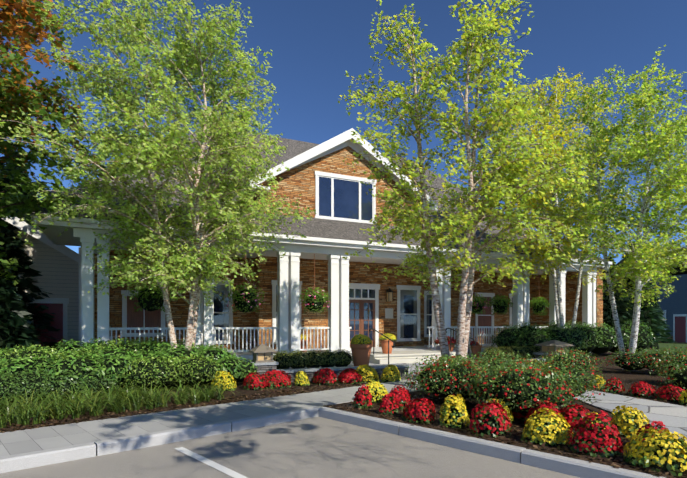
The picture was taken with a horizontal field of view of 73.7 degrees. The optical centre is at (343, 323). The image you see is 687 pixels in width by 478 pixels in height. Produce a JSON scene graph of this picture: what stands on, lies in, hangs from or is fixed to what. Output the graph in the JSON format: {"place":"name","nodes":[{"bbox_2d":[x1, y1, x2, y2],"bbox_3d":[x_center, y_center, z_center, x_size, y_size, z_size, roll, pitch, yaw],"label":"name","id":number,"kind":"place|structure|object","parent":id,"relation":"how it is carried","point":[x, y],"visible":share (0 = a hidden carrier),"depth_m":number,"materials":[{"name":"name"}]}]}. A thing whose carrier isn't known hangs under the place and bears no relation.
{"place":"outdoors","nodes":[
{"label":"outdoors","id":0,"kind":"place"},
{"bbox_2d":[0,0,126,285],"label":"maple","id":1,"kind":"object","parent":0,"point":[8,17],"depth_m":11.10,"materials":[{"name":"green plant"}]},
{"bbox_2d":[0,337,227,388],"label":"shrubs","id":2,"kind":"object","parent":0,"point":[135,344],"depth_m":10.00,"materials":[{"name":"green plant"}]},
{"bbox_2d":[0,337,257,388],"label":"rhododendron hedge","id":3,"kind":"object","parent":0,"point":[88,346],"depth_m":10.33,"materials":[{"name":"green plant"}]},
{"bbox_2d":[0,0,315,350],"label":"birch","id":4,"kind":"object","parent":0,"point":[169,136],"depth_m":11.31,"materials":[{"name":"green plant"}]},
{"bbox_2d":[0,417,579,477],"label":"road asphalt","id":5,"kind":"structure","parent":0,"point":[317,447],"depth_m":5.45,"materials":[{"name":"grey asphalt"}]},
{"bbox_2d":[174,447,247,477],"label":"parking line","id":6,"kind":"object","parent":5,"relation":"on","point":[225,470],"visible":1,"depth_m":5.28,"materials":[{"name":"paint"}]},
{"bbox_2d":[0,0,686,264],"label":"sky","id":7,"kind":"structure","parent":0,"point":[313,44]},
{"bbox_2d":[273,346,539,368],"bbox_3d":[2.619,1.029,14.638,10.178,0.575,0.873,0,0,-23],"label":"boxwood hedge","id":8,"kind":"object","parent":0,"point":[279,366],"depth_m":13.05,"materials":[{"name":"green plant"}]},
{"bbox_2d":[338,0,604,360],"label":"tree","id":9,"kind":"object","parent":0,"point":[512,177],"depth_m":9.49,"materials":[{"name":"green plant"}]},
{"bbox_2d":[378,343,686,463],"bbox_3d":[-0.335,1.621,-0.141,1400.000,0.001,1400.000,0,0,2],"label":"lawn","id":10,"kind":"structure","parent":0,"point":[668,345],"depth_m":31.62,"materials":[{"name":"green plant"}]},
{"bbox_2d":[0,258,42,351],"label":"conifer","id":11,"kind":"object","parent":10,"relation":"on","point":[20,321],"depth_m":12.71,"materials":[{"name":"green plant"}]},
{"bbox_2d":[5,153,39,230],"bbox_3d":[-15.287,-3.177,21.327,6.012,9.597,5.903,0,0,2],"label":"tree","id":12,"kind":"object","parent":10,"relation":"on","point":[21,190],"depth_m":21.01,"materials":[{"name":"green plant"}]},
{"bbox_2d":[0,161,67,351],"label":"conifer","id":13,"kind":"object","parent":10,"relation":"on","point":[44,319],"depth_m":16.00,"materials":[{"name":"green plant"}]},
{"bbox_2d":[0,380,367,432],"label":"bed mulch","id":14,"kind":"object","parent":10,"relation":"on","point":[239,391],"depth_m":9.33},
{"bbox_2d":[0,368,120,403],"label":"shrubs","id":15,"kind":"object","parent":14,"relation":"on","point":[31,382],"depth_m":8.59,"materials":[{"name":"green plant"}]},
{"bbox_2d":[0,379,231,427],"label":"liriope grass","id":16,"kind":"structure","parent":14,"relation":"on","point":[24,410],"depth_m":7.76,"materials":[{"name":"green plant"}]},
{"bbox_2d":[0,380,422,456],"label":"concrete sidewalk","id":17,"kind":"structure","parent":10,"relation":"on","point":[32,440],"depth_m":6.90,"materials":[{"name":"grey concrete"}]},
{"bbox_2d":[1,128,611,363],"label":"house","id":18,"kind":"structure","parent":10,"relation":"on","point":[323,179],"depth_m":18.33,"materials":[{"name":"brick"}]},
{"bbox_2d":[128,280,172,311],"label":"hanging basket leaves","id":19,"kind":"object","parent":18,"relation":"hanging from","point":[140,294],"visible":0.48,"depth_m":13.74,"materials":[{"name":"green plant"}]},
{"bbox_2d":[138,280,163,310],"bbox_3d":[-5.901,-1.423,14.051,0.769,2.112,0.731,0,0,2],"label":"hanging plant","id":20,"kind":"object","parent":18,"relation":"hanging from","point":[157,302],"visible":0.5,"depth_m":13.80,"materials":[{"name":"green plant"}]},
{"bbox_2d":[225,282,264,312],"bbox_3d":[-3.269,-0.893,15.252,1.415,1.134,1.443,0,0,2],"label":"hanging basket","id":21,"kind":"object","parent":18,"relation":"hanging from","point":[237,293],"depth_m":15.03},
{"bbox_2d":[234,250,256,312],"bbox_3d":[-3.260,-1.417,15.247,0.794,2.124,0.755,0,0,2],"label":"hanging planter","id":22,"kind":"object","parent":18,"relation":"hanging from","point":[245,303],"visible":0.79,"depth_m":14.99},
{"bbox_2d":[305,254,323,311],"bbox_3d":[-1.027,-1.444,16.257,0.682,2.070,0.649,0,0,2],"label":"hanging planter","id":23,"kind":"object","parent":18,"relation":"hanging from","point":[318,304],"visible":0.62,"depth_m":16.05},
{"bbox_2d":[299,286,330,313],"bbox_3d":[-1.026,-0.821,16.271,1.190,0.983,1.222,0,0,2],"label":"hanging basket","id":24,"kind":"object","parent":18,"relation":"attached to","point":[324,298],"depth_m":16.04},
{"bbox_2d":[472,271,482,312],"bbox_3d":[5.628,-1.464,19.379,0.595,2.028,0.566,0,0,2],"label":"hanging planter","id":25,"kind":"object","parent":18,"relation":"hanging from","point":[478,305],"visible":0.48,"depth_m":19.19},
{"bbox_2d":[471,294,489,314],"bbox_3d":[5.638,-0.824,19.369,1.103,0.932,1.073,0,0,2],"label":"hanging basket","id":26,"kind":"object","parent":18,"relation":"attached to","point":[479,298],"depth_m":19.12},
{"bbox_2d":[493,292,506,312],"bbox_3d":[6.812,-1.458,19.915,0.620,2.040,0.590,0,0,2],"label":"hanging planter","id":27,"kind":"object","parent":18,"relation":"hanging from","point":[503,308],"visible":0.73,"depth_m":19.71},
{"bbox_2d":[488,294,512,314],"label":"hanging basket leaves","id":28,"kind":"object","parent":18,"relation":"hanging from","point":[493,300],"visible":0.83,"depth_m":19.75,"materials":[{"name":"green plant"}]},
{"bbox_2d":[533,294,544,312],"bbox_3d":[8.907,-1.474,20.863,0.558,2.010,0.531,0,0,2],"label":"hanging planter","id":29,"kind":"object","parent":18,"relation":"hanging from","point":[538,308],"visible":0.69,"depth_m":20.68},
{"bbox_2d":[530,296,550,315],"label":"hanging basket leaves","id":30,"kind":"object","parent":18,"relation":"hanging from","point":[544,302],"visible":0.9,"depth_m":20.70,"materials":[{"name":"green plant"}]},
{"bbox_2d":[0,406,665,477],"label":"granite kerb","id":31,"kind":"object","parent":10,"relation":"on","point":[537,459],"visible":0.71,"depth_m":5.79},
{"bbox_2d":[247,328,574,381],"bbox_3d":[1.719,0.916,15.744,10.960,1.510,5.540,0,0,-24],"label":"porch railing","id":32,"kind":"object","parent":10,"relation":"on","point":[263,360],"visible":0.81,"depth_m":13.30,"materials":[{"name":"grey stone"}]},
{"bbox_2d":[301,333,478,345],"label":"potted plants","id":33,"kind":"object","parent":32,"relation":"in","point":[354,338],"depth_m":15.68,"materials":[{"name":"green plant"}]},
{"bbox_2d":[322,352,686,477],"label":"mulch bed","id":34,"kind":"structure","parent":10,"relation":"on","point":[628,377],"depth_m":8.12,"materials":[{"name":"brown soil"}]},
{"bbox_2d":[0,377,686,477],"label":"mulch chips","id":35,"kind":"object","parent":34,"relation":"on","point":[520,428],"visible":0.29,"depth_m":7.12,"materials":[{"name":"brown wood"}]},
{"bbox_2d":[211,358,686,475],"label":"flowers","id":36,"kind":"object","parent":34,"relation":"on","point":[663,431],"depth_m":6.31,"materials":[{"name":"red plant"}]},
{"bbox_2d":[402,349,610,413],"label":"island roses","id":37,"kind":"object","parent":34,"relation":"on","point":[561,378],"depth_m":7.73,"materials":[{"name":"green plant"}]},
{"bbox_2d":[490,319,655,353],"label":"wing shrubs","id":38,"kind":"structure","parent":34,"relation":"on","point":[601,350],"depth_m":18.19,"materials":[{"name":"green plant"}]},
{"bbox_2d":[533,44,686,370],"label":"birch","id":39,"kind":"object","parent":34,"relation":"on","point":[677,193],"depth_m":13.99,"materials":[{"name":"green plant"}]},
{"bbox_2d":[536,346,686,391],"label":"shrubs","id":40,"kind":"object","parent":34,"relation":"on","point":[663,372],"depth_m":12.46,"materials":[{"name":"green plant"}]},
{"bbox_2d":[408,373,686,440],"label":"walkway","id":41,"kind":"structure","parent":10,"relation":"on","point":[672,417],"depth_m":7.99,"materials":[{"name":"grey concrete"}]},
{"bbox_2d":[603,256,653,344],"bbox_3d":[17.448,-1.434,30.385,5.275,6.112,5.106,0,0,2],"label":"conifer","id":42,"kind":"object","parent":10,"relation":"on","point":[625,305],"depth_m":29.31,"materials":[{"name":"green plant"}]},
{"bbox_2d":[619,244,675,348],"bbox_3d":[19.218,-1.932,30.284,4.744,7.107,4.650,0,0,2],"label":"conifer","id":43,"kind":"object","parent":10,"relation":"on","point":[659,324],"depth_m":29.18,"materials":[{"name":"green plant"}]},
{"bbox_2d":[487,66,638,329],"bbox_3d":[8.582,-4.470,18.634,6.587,11.828,6.801,0,0,2],"label":"birch","id":44,"kind":"object","parent":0,"point":[546,126],"depth_m":18.39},
{"bbox_2d":[616,248,686,343],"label":"building","id":45,"kind":"structure","parent":0,"point":[673,305],"depth_m":37.74,"materials":[{"name":"blue"}]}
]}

